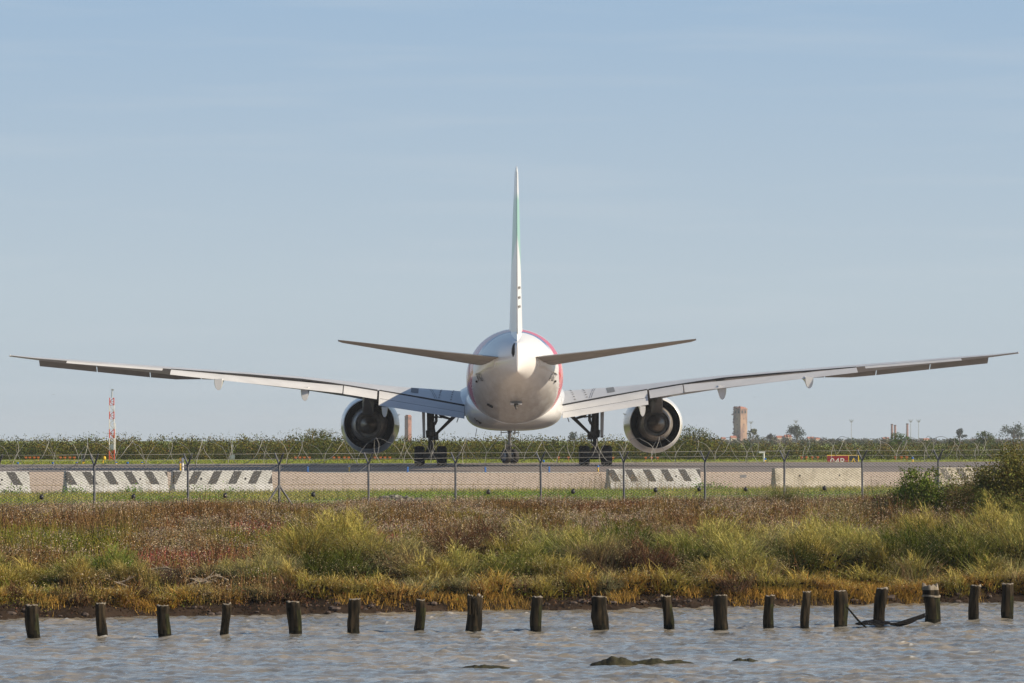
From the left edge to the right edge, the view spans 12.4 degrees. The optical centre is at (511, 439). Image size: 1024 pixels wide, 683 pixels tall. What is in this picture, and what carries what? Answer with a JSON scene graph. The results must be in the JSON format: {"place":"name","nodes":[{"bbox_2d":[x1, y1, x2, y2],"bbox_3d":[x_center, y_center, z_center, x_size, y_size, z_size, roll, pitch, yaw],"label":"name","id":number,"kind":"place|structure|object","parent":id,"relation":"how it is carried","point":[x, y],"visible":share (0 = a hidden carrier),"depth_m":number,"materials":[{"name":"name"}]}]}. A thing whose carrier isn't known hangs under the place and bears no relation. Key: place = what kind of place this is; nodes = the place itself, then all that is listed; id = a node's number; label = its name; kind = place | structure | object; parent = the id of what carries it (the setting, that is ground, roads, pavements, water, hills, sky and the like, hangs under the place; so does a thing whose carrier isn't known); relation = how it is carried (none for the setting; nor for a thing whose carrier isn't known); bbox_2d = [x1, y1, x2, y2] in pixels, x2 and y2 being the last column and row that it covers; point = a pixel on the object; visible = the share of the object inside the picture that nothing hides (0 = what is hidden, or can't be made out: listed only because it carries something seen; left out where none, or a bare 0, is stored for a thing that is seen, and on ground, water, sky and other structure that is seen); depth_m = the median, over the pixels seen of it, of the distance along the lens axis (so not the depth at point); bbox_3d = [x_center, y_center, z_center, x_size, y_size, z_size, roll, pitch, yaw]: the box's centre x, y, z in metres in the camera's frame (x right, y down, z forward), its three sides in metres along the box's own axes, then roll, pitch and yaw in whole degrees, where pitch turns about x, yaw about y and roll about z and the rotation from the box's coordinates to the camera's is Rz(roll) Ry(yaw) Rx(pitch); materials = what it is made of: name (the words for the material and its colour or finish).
{"place":"outdoors","nodes":[
{"label":"outdoors","id":0,"kind":"place"},
{"bbox_2d":[404,415,411,442],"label":"brick tower","id":1,"kind":"structure","parent":0,"point":[408,425],"depth_m":2499.00,"materials":[{"name":"brick"}]},
{"bbox_2d":[0,470,1020,506],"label":"lawn grass","id":2,"kind":"structure","parent":0,"point":[145,495],"depth_m":190.69,"materials":[{"name":"green plant"}]},
{"bbox_2d":[0,601,1023,682],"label":"water","id":3,"kind":"structure","parent":0,"point":[954,645],"depth_m":88.80,"materials":[{"name":"grey liquid"}]},
{"bbox_2d":[25,604,39,637],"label":"mooring pile","id":4,"kind":"object","parent":3,"relation":"in","point":[32,622],"visible":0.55,"depth_m":93.72,"materials":[{"name":"brown wood"}]},
{"bbox_2d":[95,602,107,635],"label":"mooring pile","id":5,"kind":"object","parent":3,"relation":"in","point":[101,625],"visible":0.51,"depth_m":94.22,"materials":[{"name":"brown wood"}]},
{"bbox_2d":[156,604,170,636],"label":"mooring pile","id":6,"kind":"object","parent":3,"relation":"in","point":[163,624],"visible":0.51,"depth_m":94.43,"materials":[{"name":"brown wood"}]},
{"bbox_2d":[220,602,231,634],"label":"mooring pile","id":7,"kind":"object","parent":3,"relation":"in","point":[226,616],"visible":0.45,"depth_m":94.70,"materials":[{"name":"brown wood"}]},
{"bbox_2d":[286,601,301,633],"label":"mooring pile","id":8,"kind":"object","parent":3,"relation":"in","point":[293,611],"visible":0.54,"depth_m":95.38,"materials":[{"name":"brown wood"}]},
{"bbox_2d":[347,598,360,633],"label":"mooring pile","id":9,"kind":"object","parent":3,"relation":"in","point":[354,605],"visible":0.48,"depth_m":95.88,"materials":[{"name":"brown wood"}]},
{"bbox_2d":[414,599,425,630],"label":"mooring pile","id":10,"kind":"object","parent":3,"relation":"in","point":[420,615],"visible":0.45,"depth_m":96.64,"materials":[{"name":"brown wood"}]},
{"bbox_2d":[465,593,482,631],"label":"mooring pile","id":11,"kind":"object","parent":3,"relation":"in","point":[474,614],"visible":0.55,"depth_m":96.59,"materials":[{"name":"brown wood"}]},
{"bbox_2d":[458,664,509,668],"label":"mossy rock","id":12,"kind":"object","parent":3,"relation":"in","point":[486,666],"visible":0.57,"depth_m":81.37,"materials":[{"name":"stone"}]},
{"bbox_2d":[530,596,542,631],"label":"mooring pile","id":13,"kind":"object","parent":3,"relation":"in","point":[536,615],"visible":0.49,"depth_m":97.12,"materials":[{"name":"brown wood"}]},
{"bbox_2d":[591,596,608,629],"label":"mooring pile","id":14,"kind":"object","parent":3,"relation":"in","point":[599,617],"visible":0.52,"depth_m":97.84,"materials":[{"name":"brown wood"}]},
{"bbox_2d":[590,656,637,665],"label":"mossy rock","id":15,"kind":"object","parent":3,"relation":"in","point":[611,660],"visible":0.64,"depth_m":82.58,"materials":[{"name":"green stone"}]},
{"bbox_2d":[633,658,694,664],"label":"mossy rock","id":16,"kind":"object","parent":3,"relation":"in","point":[651,661],"visible":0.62,"depth_m":82.96,"materials":[{"name":"stone"}]},
{"bbox_2d":[660,594,674,629],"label":"mooring pile","id":17,"kind":"object","parent":3,"relation":"in","point":[668,616],"visible":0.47,"depth_m":98.14,"materials":[{"name":"brown wood"}]},
{"bbox_2d":[713,594,727,629],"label":"mooring pile","id":18,"kind":"object","parent":3,"relation":"in","point":[720,611],"visible":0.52,"depth_m":97.61,"materials":[{"name":"brown wood"}]},
{"bbox_2d":[732,658,757,661],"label":"mossy rock","id":19,"kind":"object","parent":3,"relation":"in","point":[746,660],"visible":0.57,"depth_m":83.91,"materials":[{"name":"stone"}]},
{"bbox_2d":[763,595,774,628],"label":"mooring pile","id":20,"kind":"object","parent":3,"relation":"in","point":[768,620],"visible":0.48,"depth_m":98.15,"materials":[{"name":"brown wood"}]},
{"bbox_2d":[800,591,810,628],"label":"mooring pile","id":21,"kind":"object","parent":3,"relation":"in","point":[805,611],"visible":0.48,"depth_m":98.67,"materials":[{"name":"brown wood"}]},
{"bbox_2d":[834,590,848,626],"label":"mooring pile","id":22,"kind":"object","parent":3,"relation":"in","point":[841,603],"visible":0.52,"depth_m":98.88,"materials":[{"name":"brown wood"}]},
{"bbox_2d":[846,606,866,627],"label":"broken timber beam","id":23,"kind":"object","parent":3,"relation":"on","point":[857,619],"visible":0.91,"depth_m":98.45,"materials":[{"name":"brown wood"}]},
{"bbox_2d":[873,587,888,620],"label":"mooring pile","id":24,"kind":"object","parent":3,"relation":"in","point":[881,596],"visible":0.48,"depth_m":99.96,"materials":[{"name":"brown wood"}]},
{"bbox_2d":[855,613,924,625],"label":"driftwood log","id":25,"kind":"object","parent":3,"relation":"on","point":[899,623],"visible":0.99,"depth_m":99.39,"materials":[{"name":"brown wood"}]},
{"bbox_2d":[922,583,940,622],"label":"mooring pile","id":26,"kind":"object","parent":3,"relation":"in","point":[931,596],"visible":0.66,"depth_m":101.53,"materials":[{"name":"brown wood"}]},
{"bbox_2d":[968,584,980,619],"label":"mooring pile","id":27,"kind":"object","parent":3,"relation":"in","point":[973,609],"visible":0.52,"depth_m":102.97,"materials":[{"name":"brown wood"}]},
{"bbox_2d":[1001,582,1013,618],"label":"mooring pile","id":28,"kind":"object","parent":3,"relation":"in","point":[1007,606],"visible":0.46,"depth_m":103.53,"materials":[{"name":"brown wood"}]},
{"bbox_2d":[0,441,1023,619],"bbox_3d":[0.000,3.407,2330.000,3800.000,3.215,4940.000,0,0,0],"label":"ground","id":29,"kind":"structure","parent":0,"point":[237,610],"depth_m":109.66,"materials":[{"name":"soil"}]},
{"bbox_2d":[0,471,30,493],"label":"concrete barrier","id":30,"kind":"object","parent":29,"relation":"on","point":[2,481],"visible":0.55,"depth_m":192.17,"materials":[{"name":"paint"}]},
{"bbox_2d":[109,389,115,460],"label":"lattice mast","id":31,"kind":"object","parent":29,"relation":"on","point":[113,446],"visible":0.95,"depth_m":397.81,"materials":[{"name":"red metal"}]},
{"bbox_2d":[62,471,167,493],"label":"concrete barrier","id":32,"kind":"object","parent":29,"relation":"on","point":[115,478],"visible":0.47,"depth_m":194.71,"materials":[{"name":"paint"}]},
{"bbox_2d":[100,576,134,589],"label":"driftwood","id":33,"kind":"object","parent":29,"relation":"on","point":[124,581],"visible":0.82,"depth_m":107.18,"materials":[{"name":"grey wood"}]},
{"bbox_2d":[149,564,186,571],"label":"driftwood","id":34,"kind":"object","parent":29,"relation":"on","point":[163,567],"visible":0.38,"depth_m":111.61,"materials":[{"name":"grey wood"}]},
{"bbox_2d":[187,573,228,584],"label":"driftwood","id":35,"kind":"object","parent":29,"relation":"on","point":[198,580],"visible":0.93,"depth_m":108.64,"materials":[{"name":"grey wood"}]},
{"bbox_2d":[169,470,273,492],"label":"concrete barrier","id":36,"kind":"object","parent":29,"relation":"on","point":[178,480],"visible":0.62,"depth_m":197.50,"materials":[{"name":"paint"}]},
{"bbox_2d":[230,437,234,458],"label":"monitor box","id":37,"kind":"object","parent":29,"relation":"on","point":[233,456],"visible":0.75,"depth_m":403.88,"materials":[{"name":"metal"}]},
{"bbox_2d":[69,519,425,572],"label":"red glasswort","id":38,"kind":"object","parent":29,"relation":"on","point":[172,553],"visible":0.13,"depth_m":118.81,"materials":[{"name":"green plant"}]},
{"bbox_2d":[303,428,328,445],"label":"tree","id":39,"kind":"object","parent":29,"relation":"on","point":[316,432],"visible":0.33,"depth_m":461.91,"materials":[{"name":"green plant"}]},
{"bbox_2d":[366,495,421,501],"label":"rubble pile","id":40,"kind":"object","parent":29,"relation":"on","point":[398,496],"visible":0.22,"depth_m":165.78,"materials":[{"name":"grey stone"}]},
{"bbox_2d":[29,472,934,492],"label":"concrete apron","id":41,"kind":"object","parent":29,"relation":"on","point":[442,481],"visible":0.37,"depth_m":248.16,"materials":[{"name":"beige concrete"}]},
{"bbox_2d":[280,484,452,484],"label":"yellow apron line","id":42,"kind":"object","parent":41,"relation":"on","point":[366,484],"visible":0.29,"depth_m":224.90,"materials":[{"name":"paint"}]},
{"bbox_2d":[313,472,577,472],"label":"white edge line","id":43,"kind":"object","parent":41,"relation":"on","point":[447,472],"visible":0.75,"depth_m":284.86,"materials":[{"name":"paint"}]},
{"bbox_2d":[0,593,991,618],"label":"bank stones","id":44,"kind":"object","parent":29,"relation":"on","point":[332,608],"visible":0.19,"depth_m":109.28,"materials":[{"name":"stone"}]},
{"bbox_2d":[0,461,1003,471],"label":"taxiway","id":45,"kind":"structure","parent":29,"relation":"on","point":[331,469],"depth_m":298.82,"materials":[{"name":"grey asphalt"}]},
{"bbox_2d":[181,458,183,470],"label":"bollard","id":46,"kind":"object","parent":45,"relation":"on","point":[182,464],"visible":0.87,"depth_m":287.95,"materials":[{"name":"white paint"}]},
{"bbox_2d":[0,466,993,466],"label":"dark paving band","id":47,"kind":"object","parent":45,"relation":"on","point":[488,466],"visible":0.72,"depth_m":305.27,"materials":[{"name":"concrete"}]},
{"bbox_2d":[9,166,1018,465],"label":"airliner","id":48,"kind":"object","parent":45,"relation":"on","point":[515,378],"visible":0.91,"depth_m":308.55,"materials":[{"name":"paint"}]},
{"bbox_2d":[382,461,1022,463],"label":"yellow edge line","id":49,"kind":"object","parent":45,"relation":"on","point":[682,462],"visible":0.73,"depth_m":356.47,"materials":[{"name":"paint"}]},
{"bbox_2d":[0,577,1022,618],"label":"golden bank grass","id":50,"kind":"structure","parent":29,"relation":"on","point":[788,595],"depth_m":109.90,"materials":[{"name":"yellow plant"}]},
{"bbox_2d":[0,458,1022,464],"bbox_3d":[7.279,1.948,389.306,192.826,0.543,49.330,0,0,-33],"label":"verge grass","id":51,"kind":"structure","parent":29,"relation":"on","point":[336,460],"depth_m":378.47,"materials":[{"name":"green plant"}]},
{"bbox_2d":[0,487,1023,615],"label":"marsh weeds","id":52,"kind":"object","parent":29,"relation":"on","point":[199,507],"visible":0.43,"depth_m":134.48,"materials":[{"name":"brown plant"}]},
{"bbox_2d":[0,480,1023,609],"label":"reed tussocks","id":53,"kind":"object","parent":29,"relation":"on","point":[585,562],"visible":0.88,"depth_m":114.08,"materials":[{"name":"green plant"}]},
{"bbox_2d":[0,426,1023,459],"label":"thicket","id":54,"kind":"object","parent":29,"relation":"on","point":[477,449],"visible":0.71,"depth_m":424.93,"materials":[{"name":"green plant"}]},
{"bbox_2d":[0,435,1023,510],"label":"security fence","id":55,"kind":"object","parent":29,"relation":"on","point":[455,477],"visible":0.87,"depth_m":152.13,"materials":[{"name":"metal"}]},
{"bbox_2d":[568,432,586,443],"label":"tree","id":56,"kind":"object","parent":29,"relation":"on","point":[572,435],"visible":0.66,"depth_m":1199.22,"materials":[{"name":"green plant"}]},
{"bbox_2d":[605,469,701,489],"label":"concrete barrier","id":57,"kind":"object","parent":29,"relation":"on","point":[670,471],"visible":0.51,"depth_m":209.47,"materials":[{"name":"paint"}]},
{"bbox_2d":[681,424,714,447],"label":"tree","id":58,"kind":"object","parent":29,"relation":"on","point":[693,432],"visible":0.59,"depth_m":449.42,"materials":[{"name":"green plant"}]},
{"bbox_2d":[731,406,747,440],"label":"brick tower","id":59,"kind":"structure","parent":29,"relation":"on","point":[739,421],"depth_m":2498.15,"materials":[{"name":"brick"}]},
{"bbox_2d":[747,428,759,439],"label":"tree","id":60,"kind":"object","parent":29,"relation":"on","point":[753,431],"visible":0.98,"depth_m":1500.11,"materials":[{"name":"green plant"}]},
{"bbox_2d":[766,433,776,442],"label":"tree","id":61,"kind":"object","parent":29,"relation":"on","point":[769,436],"visible":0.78,"depth_m":1499.89,"materials":[{"name":"green plant"}]},
{"bbox_2d":[785,424,806,443],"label":"tree","id":62,"kind":"object","parent":29,"relation":"on","point":[795,432],"visible":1,"depth_m":1699.54,"materials":[{"name":"green plant"}]},
{"bbox_2d":[771,468,864,488],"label":"concrete barrier","id":63,"kind":"object","parent":29,"relation":"on","point":[852,479],"visible":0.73,"depth_m":214.34,"materials":[{"name":"paint"}]},
{"bbox_2d":[827,455,858,461],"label":"taxiway sign","id":64,"kind":"object","parent":29,"relation":"on","point":[842,458],"visible":0.43,"depth_m":387.91,"materials":[{"name":"red paint"}]},
{"bbox_2d":[681,436,1023,448],"bbox_3d":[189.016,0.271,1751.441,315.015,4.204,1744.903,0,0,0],"label":"scrubland","id":65,"kind":"structure","parent":29,"relation":"on","point":[831,441],"depth_m":1303.88,"materials":[{"name":"green plant"}]},
{"bbox_2d":[865,489,898,511],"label":"shrub","id":66,"kind":"object","parent":29,"relation":"on","point":[887,498],"visible":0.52,"depth_m":148.82,"materials":[{"name":"green plant"}]},
{"bbox_2d":[888,432,910,447],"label":"tree","id":67,"kind":"object","parent":29,"relation":"on","point":[895,438],"visible":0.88,"depth_m":619.94,"materials":[{"name":"green plant"}]},
{"bbox_2d":[872,463,967,524],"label":"shrub","id":68,"kind":"object","parent":29,"relation":"on","point":[925,483],"visible":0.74,"depth_m":147.26,"materials":[{"name":"green plant"}]},
{"bbox_2d":[948,438,958,447],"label":"tree","id":69,"kind":"object","parent":29,"relation":"on","point":[956,440],"visible":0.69,"depth_m":719.46,"materials":[{"name":"green plant"}]},
{"bbox_2d":[956,428,967,442],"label":"tree","id":70,"kind":"object","parent":29,"relation":"on","point":[959,431],"visible":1,"depth_m":1498.87,"materials":[{"name":"green plant"}]},
{"bbox_2d":[931,470,995,514],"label":"shrub","id":71,"kind":"object","parent":29,"relation":"on","point":[969,496],"visible":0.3,"depth_m":148.74,"materials":[{"name":"green plant"}]},
{"bbox_2d":[934,467,999,486],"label":"concrete barrier","id":72,"kind":"object","parent":29,"relation":"on","point":[953,472],"visible":0.2,"depth_m":218.66,"materials":[{"name":"paint"}]},
{"bbox_2d":[931,439,1023,519],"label":"shrub","id":73,"kind":"object","parent":29,"relation":"on","point":[1009,473],"visible":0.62,"depth_m":145.56,"materials":[{"name":"green plant"}]},
{"bbox_2d":[976,431,995,445],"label":"tree","id":74,"kind":"object","parent":29,"relation":"on","point":[984,434],"visible":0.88,"depth_m":699.58,"materials":[{"name":"green plant"}]},
{"bbox_2d":[955,488,1023,524],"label":"shrub","id":75,"kind":"object","parent":29,"relation":"on","point":[996,499],"visible":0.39,"depth_m":141.72,"materials":[{"name":"green plant"}]},
{"bbox_2d":[996,421,1023,441],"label":"tree","id":76,"kind":"object","parent":29,"relation":"on","point":[1017,432],"visible":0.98,"depth_m":1500.61,"materials":[{"name":"green plant"}]},
{"bbox_2d":[0,0,1023,440],"label":"sky","id":77,"kind":"structure","parent":0,"point":[251,186],"materials":[{"name":"blue"}]}
]}

